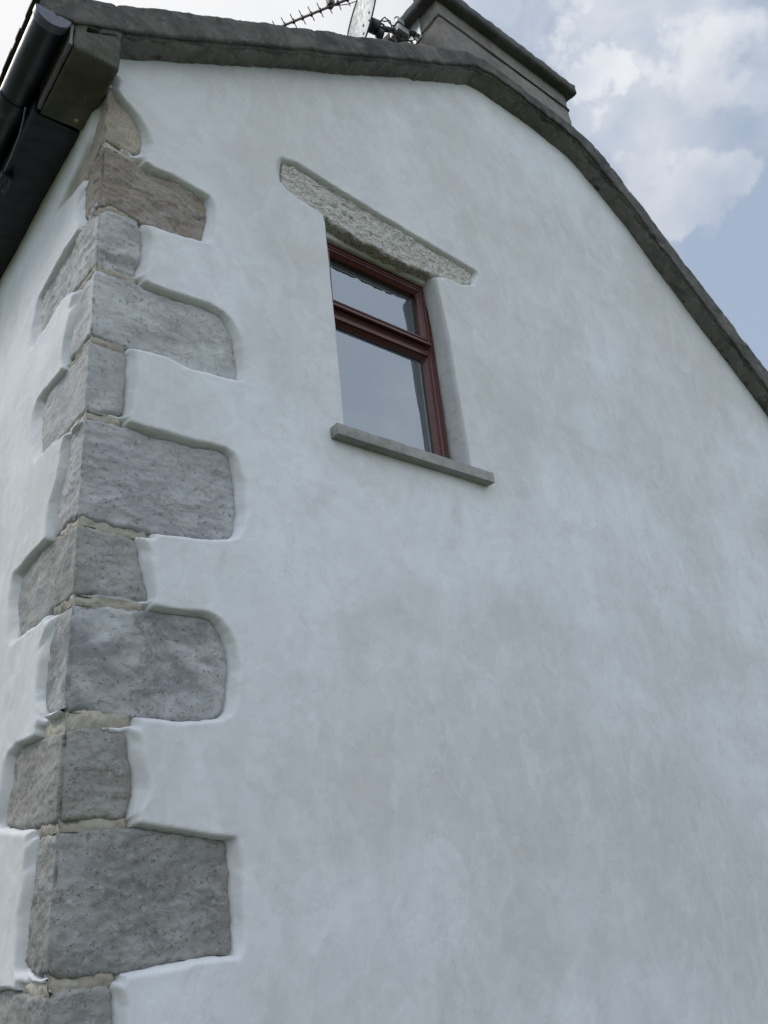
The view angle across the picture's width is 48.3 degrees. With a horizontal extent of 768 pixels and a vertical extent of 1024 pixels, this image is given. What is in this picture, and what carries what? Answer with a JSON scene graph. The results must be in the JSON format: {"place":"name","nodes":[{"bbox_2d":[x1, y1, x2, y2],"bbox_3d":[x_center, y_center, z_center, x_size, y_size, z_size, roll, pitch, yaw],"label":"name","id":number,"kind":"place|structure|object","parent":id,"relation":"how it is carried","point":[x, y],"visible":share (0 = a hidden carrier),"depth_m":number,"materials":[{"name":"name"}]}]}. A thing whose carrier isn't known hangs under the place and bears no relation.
{"place":"outdoors","nodes":[
{"label":"outdoors","id":0,"kind":"place"},
{"bbox_2d":[0,0,767,1023],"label":"house","id":1,"kind":"structure","parent":0,"point":[384,530],"depth_m":3.29,"materials":[{"name":"paint"}]},
{"bbox_2d":[272,0,414,27],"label":"television aerial","id":2,"kind":"object","parent":1,"relation":"on","point":[330,4],"visible":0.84,"depth_m":5.75,"materials":[{"name":"metal"}]},
{"bbox_2d":[327,242,449,458],"bbox_3d":[-0.014,-0.685,3.871,0.671,1.096,0.098,14,-32,-36],"label":"window","id":3,"kind":"structure","parent":1,"relation":"in","point":[417,347],"depth_m":3.99,"materials":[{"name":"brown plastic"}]},
{"bbox_2d":[347,0,568,109],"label":"satellite dish","id":4,"kind":"object","parent":1,"relation":"attached to","point":[363,22],"visible":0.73,"depth_m":5.48,"materials":[{"name":"plastic"}]},
{"bbox_2d":[0,0,767,370],"label":"sky","id":5,"kind":"structure","parent":0,"point":[673,94],"materials":[{"name":"blue"}]}
]}

